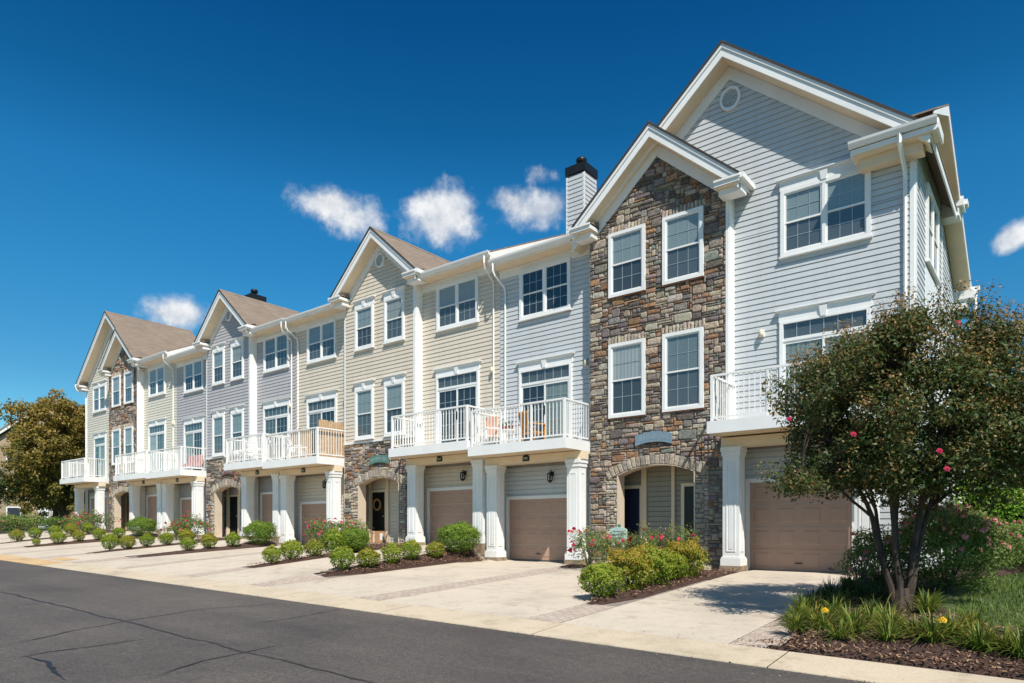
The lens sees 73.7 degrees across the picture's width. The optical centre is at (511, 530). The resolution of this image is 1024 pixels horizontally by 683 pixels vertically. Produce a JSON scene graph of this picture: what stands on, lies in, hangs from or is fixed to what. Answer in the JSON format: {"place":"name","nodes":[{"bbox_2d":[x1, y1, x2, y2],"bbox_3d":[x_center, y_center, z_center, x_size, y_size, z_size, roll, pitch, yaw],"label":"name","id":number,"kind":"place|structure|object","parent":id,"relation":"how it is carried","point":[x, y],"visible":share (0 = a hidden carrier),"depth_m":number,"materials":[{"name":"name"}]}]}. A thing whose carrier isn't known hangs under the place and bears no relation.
{"place":"outdoors","nodes":[
{"label":"outdoors","id":0,"kind":"place"},
{"bbox_2d":[0,400,81,528],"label":"house","id":1,"kind":"structure","parent":0,"point":[9,509],"depth_m":65.96,"materials":[{"name":"beige"}]},
{"bbox_2d":[6,549,97,557],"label":"driveway","id":2,"kind":"structure","parent":0,"point":[51,553],"depth_m":24.73,"materials":[{"name":"concrete"}]},
{"bbox_2d":[44,550,153,561],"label":"driveway","id":3,"kind":"structure","parent":0,"point":[104,555],"depth_m":22.91,"materials":[{"name":"concrete"}]},
{"bbox_2d":[76,557,184,567],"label":"driveway","id":4,"kind":"structure","parent":0,"point":[128,562],"depth_m":20.61,"materials":[{"name":"concrete"}]},
{"bbox_2d":[125,559,268,575],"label":"driveway","id":5,"kind":"structure","parent":0,"point":[188,568],"depth_m":18.51,"materials":[{"name":"concrete"}]},
{"bbox_2d":[153,550,261,559],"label":"driveway","id":6,"kind":"structure","parent":0,"point":[191,556],"depth_m":22.49,"materials":[{"name":"concrete"}]},
{"bbox_2d":[192,566,327,584],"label":"driveway","id":7,"kind":"structure","parent":0,"point":[260,574],"depth_m":16.23,"materials":[{"name":"concrete"}]},
{"bbox_2d":[249,574,327,586],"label":"brick paving","id":8,"kind":"structure","parent":0,"point":[308,577],"depth_m":15.21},
{"bbox_2d":[273,553,403,570],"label":"driveway","id":9,"kind":"structure","parent":0,"point":[322,564],"depth_m":17.85,"materials":[{"name":"concrete"}]},
{"bbox_2d":[265,574,451,597],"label":"driveway","id":10,"kind":"structure","parent":0,"point":[362,585],"depth_m":14.30,"materials":[{"name":"concrete"}]},
{"bbox_2d":[0,560,869,682],"bbox_3d":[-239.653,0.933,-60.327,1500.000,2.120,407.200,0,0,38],"label":"road","id":11,"kind":"structure","parent":0,"point":[383,648],"depth_m":7.86,"materials":[{"name":"asphalt"}]},
{"bbox_2d":[2,592,373,682],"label":"road crack sealant","id":12,"kind":"object","parent":11,"relation":"on","point":[50,666],"visible":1,"depth_m":7.48,"materials":[{"name":"asphalt"}]},
{"bbox_2d":[0,554,1023,682],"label":"curb","id":13,"kind":"structure","parent":11,"relation":"on","point":[856,670],"depth_m":8.57,"materials":[{"name":"concrete"}]},
{"bbox_2d":[365,565,525,582],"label":"driveway","id":14,"kind":"structure","parent":0,"point":[445,573],"depth_m":16.42,"materials":[{"name":"concrete"}]},
{"bbox_2d":[358,564,594,600],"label":"brick paving","id":15,"kind":"structure","parent":0,"point":[391,595],"depth_m":14.11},
{"bbox_2d":[381,587,593,618],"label":"driveway","id":16,"kind":"structure","parent":0,"point":[499,603],"depth_m":11.71,"materials":[{"name":"concrete"}]},
{"bbox_2d":[1,529,989,667],"bbox_3d":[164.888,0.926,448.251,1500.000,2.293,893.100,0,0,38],"label":"ground","id":17,"kind":"structure","parent":0,"point":[24,530],"depth_m":15.77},
{"bbox_2d":[0,461,29,507],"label":"crape myrtle","id":18,"kind":"object","parent":17,"relation":"on","point":[4,485],"visible":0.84,"depth_m":45.26,"materials":[{"name":"green plant"}]},
{"bbox_2d":[4,454,74,519],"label":"magnolia tree","id":19,"kind":"object","parent":17,"relation":"on","point":[24,510],"visible":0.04,"depth_m":54.55,"materials":[{"name":"plant"}]},
{"bbox_2d":[0,388,84,528],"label":"magnolia tree","id":20,"kind":"object","parent":17,"relation":"on","point":[64,424],"visible":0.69,"depth_m":44.67,"materials":[{"name":"green plant"}]},
{"bbox_2d":[60,311,195,533],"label":"townhouse","id":21,"kind":"structure","parent":17,"relation":"on","point":[126,381],"depth_m":36.84,"materials":[{"name":"yellow"}]},
{"bbox_2d":[92,379,106,413],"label":"window","id":22,"kind":"structure","parent":21,"relation":"in","point":[99,388],"depth_m":39.21,"materials":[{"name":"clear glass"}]},
{"bbox_2d":[93,431,106,477],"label":"patio door","id":23,"kind":"structure","parent":21,"relation":"in","point":[99,440],"depth_m":39.20,"materials":[{"name":"clear glass"}]},
{"bbox_2d":[147,364,165,397],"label":"window","id":24,"kind":"structure","parent":21,"relation":"in","point":[156,375],"depth_m":34.73,"materials":[{"name":"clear glass"}]},
{"bbox_2d":[146,417,166,470],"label":"patio door","id":25,"kind":"structure","parent":21,"relation":"in","point":[157,427],"depth_m":34.75,"materials":[{"name":"clear glass"}]},
{"bbox_2d":[146,289,298,542],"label":"townhouse","id":26,"kind":"structure","parent":17,"relation":"on","point":[236,376],"depth_m":29.91,"materials":[{"name":"grey"}]},
{"bbox_2d":[181,415,204,470],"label":"patio door","id":27,"kind":"structure","parent":26,"relation":"in","point":[193,427],"depth_m":32.39,"materials":[{"name":"clear glass"}]},
{"bbox_2d":[183,357,203,393],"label":"window","id":28,"kind":"structure","parent":26,"relation":"in","point":[193,373],"depth_m":32.37,"materials":[{"name":"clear glass"}]},
{"bbox_2d":[210,342,225,385],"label":"window","id":29,"kind":"structure","parent":26,"relation":"in","point":[218,350],"depth_m":30.37,"materials":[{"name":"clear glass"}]},
{"bbox_2d":[210,408,225,456],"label":"window","id":30,"kind":"structure","parent":26,"relation":"in","point":[218,416],"depth_m":30.38,"materials":[{"name":"clear glass"}]},
{"bbox_2d":[228,494,237,534],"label":"entry door","id":31,"kind":"structure","parent":26,"relation":"in","point":[232,500],"depth_m":31.24,"materials":[{"name":"paint"}]},
{"bbox_2d":[228,336,244,381],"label":"window","id":32,"kind":"structure","parent":26,"relation":"in","point":[236,344],"depth_m":29.44,"materials":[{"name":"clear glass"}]},
{"bbox_2d":[228,404,244,454],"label":"window","id":33,"kind":"structure","parent":26,"relation":"in","point":[236,412],"depth_m":29.44,"materials":[{"name":"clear glass"}]},
{"bbox_2d":[260,492,271,537],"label":"garage door","id":34,"kind":"structure","parent":26,"relation":"in","point":[265,511],"depth_m":28.76,"materials":[{"name":"beige paint"}]},
{"bbox_2d":[262,331,289,373],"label":"window","id":35,"kind":"structure","parent":26,"relation":"in","point":[276,350],"depth_m":28.08,"materials":[{"name":"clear glass"}]},
{"bbox_2d":[261,396,290,459],"bbox_3d":[-9.717,-4.051,28.088,2.040,2.663,0.135,0,0,39],"label":"patio door","id":36,"kind":"structure","parent":26,"relation":"in","point":[276,412],"depth_m":28.08,"materials":[{"name":"clear glass"}]},
{"bbox_2d":[0,530,822,643],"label":"concrete pavement","id":37,"kind":"structure","parent":17,"relation":"on","point":[619,603],"depth_m":13.98,"materials":[{"name":"concrete"}]},
{"bbox_2d":[25,533,157,546],"bbox_3d":[-18.606,0.427,30.346,0.715,0.576,5.581,0,0,38],"label":"mulch bed","id":38,"kind":"object","parent":37,"relation":"on","point":[85,541],"visible":0.62,"depth_m":29.69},
{"bbox_2d":[125,514,158,535],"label":"shrub","id":39,"kind":"object","parent":38,"relation":"on","point":[140,522],"visible":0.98,"depth_m":31.73,"materials":[{"name":"green plant"}]},
{"bbox_2d":[85,538,233,553],"bbox_3d":[-13.707,0.561,26.462,1.920,0.532,5.571,0,0,38],"label":"mulch bed","id":40,"kind":"object","parent":37,"relation":"on","point":[161,545],"visible":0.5,"depth_m":25.39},
{"bbox_2d":[168,511,214,538],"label":"rose bush","id":41,"kind":"object","parent":40,"relation":"on","point":[187,524],"visible":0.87,"depth_m":28.30,"materials":[{"name":"green plant"}]},
{"bbox_2d":[137,541,278,556],"bbox_3d":[-10.783,0.634,24.436,0.916,0.485,5.090,0,0,38],"label":"mulch bed","id":42,"kind":"object","parent":37,"relation":"on","point":[250,545],"visible":0.87,"depth_m":24.41,"materials":[{"name":"soil"}]},
{"bbox_2d":[242,520,277,543],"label":"shrub","id":43,"kind":"object","parent":42,"relation":"on","point":[264,530],"visible":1,"depth_m":25.57,"materials":[{"name":"green plant"}]},
{"bbox_2d":[247,544,401,567],"bbox_3d":[-5.629,0.705,20.156,2.126,0.547,5.375,0,0,38],"label":"mulch bed","id":44,"kind":"object","parent":37,"relation":"on","point":[285,561],"visible":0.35,"depth_m":18.84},
{"bbox_2d":[320,526,346,552],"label":"shrub","id":45,"kind":"object","parent":44,"relation":"on","point":[331,536],"visible":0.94,"depth_m":19.64,"materials":[{"name":"green plant"}]},
{"bbox_2d":[338,527,371,549],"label":"shrub","id":46,"kind":"object","parent":44,"relation":"on","point":[345,531],"visible":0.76,"depth_m":20.04,"materials":[{"name":"green plant"}]},
{"bbox_2d":[322,548,481,575],"bbox_3d":[-2.666,0.785,17.862,0.986,0.562,5.283,0,0,38],"label":"mulch bed","id":47,"kind":"object","parent":37,"relation":"on","point":[393,567],"visible":0.77,"depth_m":17.89,"materials":[{"name":"soil"}]},
{"bbox_2d":[328,545,357,569],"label":"shrub","id":48,"kind":"object","parent":47,"relation":"on","point":[335,554],"visible":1,"depth_m":16.26,"materials":[{"name":"green plant"}]},
{"bbox_2d":[356,547,382,566],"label":"shrub","id":49,"kind":"object","parent":47,"relation":"on","point":[366,553],"visible":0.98,"depth_m":16.74,"materials":[{"name":"green plant"}]},
{"bbox_2d":[435,518,482,552],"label":"shrub","id":50,"kind":"object","parent":47,"relation":"on","point":[466,531],"visible":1,"depth_m":19.22,"materials":[{"name":"green plant"}]},
{"bbox_2d":[585,569,737,604],"bbox_3d":[2.383,1.049,13.716,2.470,0.362,5.488,0,0,38],"label":"mulch bed","id":51,"kind":"object","parent":37,"relation":"on","point":[646,593],"visible":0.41,"depth_m":12.68,"materials":[{"name":"wood"}]},
{"bbox_2d":[577,561,625,596],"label":"shrub","id":52,"kind":"object","parent":51,"relation":"on","point":[601,574],"visible":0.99,"depth_m":11.53,"materials":[{"name":"green plant"}]},
{"bbox_2d":[606,544,658,589],"bbox_3d":[2.189,0.690,12.559,1.036,0.898,1.187,0,0,42],"label":"shrub","id":53,"kind":"object","parent":51,"relation":"on","point":[626,561],"visible":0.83,"depth_m":12.30,"materials":[{"name":"green plant"}]},
{"bbox_2d":[631,541,684,584],"bbox_3d":[2.719,0.646,13.105,1.155,0.898,1.010,0,0,22],"label":"shrub","id":54,"kind":"object","parent":51,"relation":"on","point":[655,555],"visible":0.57,"depth_m":12.91,"materials":[{"name":"green plant"}]},
{"bbox_2d":[665,536,711,576],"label":"shrub","id":55,"kind":"object","parent":51,"relation":"on","point":[690,550],"visible":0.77,"depth_m":13.93,"materials":[{"name":"green plant"}]},
{"bbox_2d":[262,226,565,554],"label":"townhouse","id":56,"kind":"structure","parent":17,"relation":"on","point":[398,358],"depth_m":23.14,"materials":[{"name":"beige"}]},
{"bbox_2d":[300,501,325,544],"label":"garage door","id":57,"kind":"structure","parent":56,"relation":"in","point":[313,509],"depth_m":26.87,"materials":[{"name":"beige paint"}]},
{"bbox_2d":[306,318,336,364],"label":"window","id":58,"kind":"structure","parent":56,"relation":"in","point":[321,336],"depth_m":26.16,"materials":[{"name":"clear glass"}]},
{"bbox_2d":[304,389,338,455],"bbox_3d":[-7.319,-3.961,26.180,2.040,2.663,0.135,0,0,39],"label":"patio door","id":59,"kind":"structure","parent":56,"relation":"in","point":[320,405],"depth_m":26.26,"materials":[{"name":"clear glass"}]},
{"bbox_2d":[319,419,343,457],"bbox_3d":[-6.521,-3.268,24.741,0.050,1.396,1.205,0,0,38],"label":"wood screen","id":60,"kind":"object","parent":56,"relation":"on","point":[331,424],"visible":0.73,"depth_m":24.69,"materials":[{"name":"brown wood"}]},
{"bbox_2d":[352,295,375,351],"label":"window","id":61,"kind":"structure","parent":56,"relation":"in","point":[363,308],"depth_m":24.16,"materials":[{"name":"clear glass"}]},
{"bbox_2d":[352,379,375,440],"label":"window","id":62,"kind":"structure","parent":56,"relation":"in","point":[364,405],"depth_m":24.17,"materials":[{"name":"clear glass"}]},
{"bbox_2d":[370,489,385,541],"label":"entry door","id":63,"kind":"structure","parent":56,"relation":"in","point":[377,519],"depth_m":24.99,"materials":[{"name":"paint"}]},
{"bbox_2d":[381,285,406,344],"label":"window","id":64,"kind":"structure","parent":56,"relation":"in","point":[394,299],"depth_m":23.17,"materials":[{"name":"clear glass"}]},
{"bbox_2d":[381,372,406,436],"bbox_3d":[-4.011,-4.239,23.165,1.170,2.068,0.135,0,0,39],"label":"window","id":65,"kind":"structure","parent":56,"relation":"in","point":[394,385],"depth_m":23.20,"materials":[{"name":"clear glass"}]},
{"bbox_2d":[427,486,472,544],"bbox_3d":[-1.871,-0.465,22.016,2.400,1.870,0.070,0,0,39],"label":"garage door","id":66,"kind":"structure","parent":56,"relation":"in","point":[451,507],"depth_m":22.20,"materials":[{"name":"beige paint"}]},
{"bbox_2d":[435,274,478,332],"bbox_3d":[-1.758,-7.223,21.773,1.860,1.495,0.110,0,0,39],"label":"window","id":67,"kind":"structure","parent":56,"relation":"in","point":[457,302],"depth_m":21.74,"materials":[{"name":"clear glass"}]},
{"bbox_2d":[433,360,481,442],"bbox_3d":[-1.758,-3.931,21.757,2.040,2.683,0.135,0,0,39],"label":"patio door","id":68,"kind":"structure","parent":56,"relation":"in","point":[458,384],"depth_m":21.74,"materials":[{"name":"clear glass"}]},
{"bbox_2d":[468,40,979,575],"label":"townhouse","id":69,"kind":"structure","parent":17,"relation":"on","point":[740,222],"depth_m":16.34,"materials":[{"name":"grey"}]},
{"bbox_2d":[506,494,566,560],"bbox_3d":[0.782,-0.075,19.906,2.400,1.890,0.070,0,0,39],"label":"garage door","id":70,"kind":"structure","parent":69,"relation":"in","point":[537,537],"depth_m":19.94,"materials":[{"name":"beige paint"}]},
{"bbox_2d":[518,256,571,321],"bbox_3d":[0.934,-6.912,19.631,1.860,1.495,0.110,0,0,39],"label":"window","id":71,"kind":"structure","parent":69,"relation":"in","point":[544,289],"depth_m":19.60,"materials":[{"name":"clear glass"}]},
{"bbox_2d":[515,352,575,441],"bbox_3d":[0.934,-3.677,19.615,2.040,2.573,0.135,0,0,39],"label":"patio door","id":72,"kind":"structure","parent":69,"relation":"in","point":[549,377],"depth_m":19.58,"materials":[{"name":"clear glass"}]},
{"bbox_2d":[607,223,645,299],"bbox_3d":[2.970,-6.925,17.645,1.120,1.710,0.085,0,0,39],"label":"window","id":73,"kind":"structure","parent":69,"relation":"in","point":[626,247],"depth_m":17.65,"materials":[{"name":"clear glass"}]},
{"bbox_2d":[607,338,646,419],"bbox_3d":[2.970,-3.895,17.645,1.120,1.970,0.085,0,0,39],"label":"window","id":74,"kind":"structure","parent":69,"relation":"in","point":[627,359],"depth_m":17.65,"materials":[{"name":"clear glass"}]},
{"bbox_2d":[624,485,640,547],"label":"entry door","id":75,"kind":"structure","parent":69,"relation":"in","point":[632,494],"depth_m":18.49,"materials":[{"name":"blue paint"}]},
{"bbox_2d":[661,205,704,287],"bbox_3d":[4.175,-6.925,16.686,1.120,1.710,0.085,0,0,39],"label":"window","id":76,"kind":"structure","parent":69,"relation":"in","point":[682,232],"depth_m":16.69,"materials":[{"name":"clear glass"}]},
{"bbox_2d":[661,326,704,413],"bbox_3d":[4.175,-3.895,16.686,1.120,1.970,0.085,0,0,39],"label":"window","id":77,"kind":"structure","parent":69,"relation":"in","point":[682,351],"depth_m":16.69,"materials":[{"name":"clear glass"}]},
{"bbox_2d":[681,483,693,560],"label":"window","id":78,"kind":"structure","parent":69,"relation":"in","point":[687,493],"depth_m":17.52,"materials":[{"name":"paint"}]},
{"bbox_2d":[745,477,853,572],"bbox_3d":[6.463,-0.145,15.386,2.400,2.150,0.070,0,0,39],"label":"garage door","id":79,"kind":"structure","parent":69,"relation":"in","point":[816,546],"depth_m":15.43,"materials":[{"name":"beige paint"}]},
{"bbox_2d":[775,158,872,259],"bbox_3d":[6.823,-7.054,14.931,2.030,1.778,0.135,0,0,39],"label":"window","id":80,"kind":"structure","parent":69,"relation":"in","point":[821,208],"depth_m":14.91,"materials":[{"name":"clear glass"}]},
{"bbox_2d":[775,291,875,413],"bbox_3d":[6.815,-3.702,14.937,2.050,2.583,0.135,0,0,39],"label":"patio door","id":81,"kind":"structure","parent":69,"relation":"in","point":[802,325],"depth_m":15.05,"materials":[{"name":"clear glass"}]},
{"bbox_2d":[925,182,940,285],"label":"window","id":82,"kind":"structure","parent":69,"relation":"in","point":[932,215],"depth_m":15.55,"materials":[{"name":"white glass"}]},
{"bbox_2d":[953,479,1023,549],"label":"hedge","id":83,"kind":"object","parent":17,"relation":"on","point":[1018,510],"visible":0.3,"depth_m":16.80,"materials":[{"name":"green plant"}]},
{"bbox_2d":[443,559,565,570],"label":"driveway","id":84,"kind":"structure","parent":0,"point":[510,564],"depth_m":18.43,"materials":[{"name":"concrete"}]},
{"bbox_2d":[0,0,1023,428],"label":"sky","id":85,"kind":"structure","parent":0,"point":[158,157],"materials":[{"name":"blue"}]},
{"bbox_2d":[464,574,651,598],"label":"driveway","id":86,"kind":"structure","parent":0,"point":[556,585],"depth_m":13.72,"materials":[{"name":"concrete"}]},
{"bbox_2d":[527,604,616,622],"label":"brick paving","id":87,"kind":"structure","parent":0,"point":[569,613],"depth_m":10.41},
{"bbox_2d":[544,567,717,577],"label":"driveway","id":88,"kind":"structure","parent":0,"point":[575,571],"depth_m":16.07,"materials":[{"name":"concrete"}]},
{"bbox_2d":[567,519,613,565],"bbox_3d":[1.941,0.341,16.679,1.239,1.257,1.417,0,0,2],"label":"rose bush","id":89,"kind":"object","parent":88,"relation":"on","point":[585,550],"visible":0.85,"depth_m":16.55,"materials":[{"name":"green plant"}]},
{"bbox_2d":[588,528,637,565],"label":"rose bush","id":90,"kind":"object","parent":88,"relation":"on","point":[610,540],"visible":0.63,"depth_m":15.84,"materials":[{"name":"green plant"}]},
{"bbox_2d":[621,521,669,549],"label":"rose bush","id":91,"kind":"object","parent":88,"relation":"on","point":[652,539],"visible":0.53,"depth_m":15.37,"materials":[{"name":"green plant"}]},
{"bbox_2d":[562,598,790,643],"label":"driveway","id":92,"kind":"structure","parent":0,"point":[720,623],"depth_m":9.72,"materials":[{"name":"concrete"}]},
{"bbox_2d":[649,580,835,609],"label":"driveway","id":93,"kind":"structure","parent":0,"point":[763,595],"depth_m":11.91,"materials":[{"name":"concrete"}]},
{"bbox_2d":[730,621,808,649],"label":"driveway","id":94,"kind":"structure","parent":0,"point":[773,631],"depth_m":8.46,"materials":[{"name":"concrete"}]},
{"bbox_2d":[711,570,858,586],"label":"driveway","id":95,"kind":"structure","parent":0,"point":[786,577],"depth_m":13.90,"materials":[{"name":"concrete"}]},
{"bbox_2d":[767,561,1023,679],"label":"mulch bed","id":96,"kind":"object","parent":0,"point":[915,649],"visible":0.23,"depth_m":7.35,"materials":[{"name":"wood"}]},
{"bbox_2d":[250,542,1023,673],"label":"bark chips","id":97,"kind":"object","parent":96,"relation":"on","point":[793,636],"visible":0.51,"depth_m":7.85,"materials":[{"name":"wood"}]},
{"bbox_2d":[768,606,827,633],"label":"daylily","id":98,"kind":"object","parent":96,"relation":"on","point":[795,623],"visible":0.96,"depth_m":8.34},
{"bbox_2d":[806,617,870,645],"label":"daylily","id":99,"kind":"object","parent":96,"relation":"on","point":[842,633],"visible":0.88,"depth_m":7.79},
{"bbox_2d":[828,542,881,592],"bbox_3d":[5.582,0.639,10.993,0.766,0.904,0.806,0,0,-22],"label":"rose bush","id":100,"kind":"object","parent":96,"relation":"on","point":[863,573],"visible":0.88,"depth_m":10.90,"materials":[{"name":"green plant"}]},
{"bbox_2d":[834,603,876,634],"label":"daylily","id":101,"kind":"object","parent":96,"relation":"on","point":[857,622],"visible":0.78,"depth_m":8.01,"materials":[{"name":"plant"}]},
{"bbox_2d":[838,523,909,585],"bbox_3d":[6.251,0.452,11.700,1.187,1.156,1.308,0,0,38],"label":"rose bush","id":102,"kind":"object","parent":96,"relation":"on","point":[867,539],"visible":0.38,"depth_m":11.53,"materials":[{"name":"green plant"}]},
{"bbox_2d":[851,611,921,643],"bbox_3d":[4.191,1.088,7.643,0.753,0.353,0.727,0,0,-21],"label":"daylily","id":103,"kind":"object","parent":96,"relation":"on","point":[887,632],"visible":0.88,"depth_m":7.60,"materials":[{"name":"plant"}]},
{"bbox_2d":[754,278,1023,609],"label":"crape myrtle","id":104,"kind":"object","parent":96,"relation":"on","point":[986,417],"visible":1,"depth_m":8.64,"materials":[{"name":"green plant"}]},
{"bbox_2d":[905,587,958,613],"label":"daylily","id":105,"kind":"object","parent":96,"relation":"on","point":[924,603],"visible":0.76,"depth_m":8.81,"materials":[{"name":"plant"}]},
{"bbox_2d":[897,606,984,644],"bbox_3d":[4.655,1.028,7.525,0.917,0.446,0.950,0,0,12],"label":"daylily","id":106,"kind":"object","parent":96,"relation":"on","point":[930,631],"visible":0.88,"depth_m":7.42,"materials":[{"name":"plant"}]},
{"bbox_2d":[870,497,1023,590],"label":"rose bush","id":107,"kind":"object","parent":96,"relation":"on","point":[977,532],"visible":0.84,"depth_m":10.34,"materials":[{"name":"green plant"}]},
{"bbox_2d":[941,615,1016,654],"bbox_3d":[4.851,1.081,7.109,0.839,0.394,0.810,0,0,-30],"label":"daylily","id":108,"kind":"object","parent":96,"relation":"on","point":[973,639],"visible":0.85,"depth_m":7.05,"materials":[{"name":"plant"}]},
{"bbox_2d":[949,519,1023,566],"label":"rose bush","id":109,"kind":"object","parent":96,"relation":"on","point":[1020,539],"visible":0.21,"depth_m":12.76,"materials":[{"name":"green plant"}]},
{"bbox_2d":[974,621,1023,658],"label":"daylily","id":110,"kind":"object","parent":96,"relation":"on","point":[1017,647],"visible":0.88,"depth_m":6.76,"materials":[{"name":"plant"}]},
{"bbox_2d":[938,553,1023,631],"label":"lawn","id":111,"kind":"structure","parent":0,"point":[953,595],"depth_m":9.88,"materials":[{"name":"plant"}]},
{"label":"driveway","id":112,"kind":"structure","parent":0,"visible":0},
{"bbox_2d":[9,509,50,530],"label":"shrub","id":113,"kind":"object","parent":112,"relation":"on","point":[34,520],"visible":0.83,"depth_m":38.83,"materials":[{"name":"green plant"}]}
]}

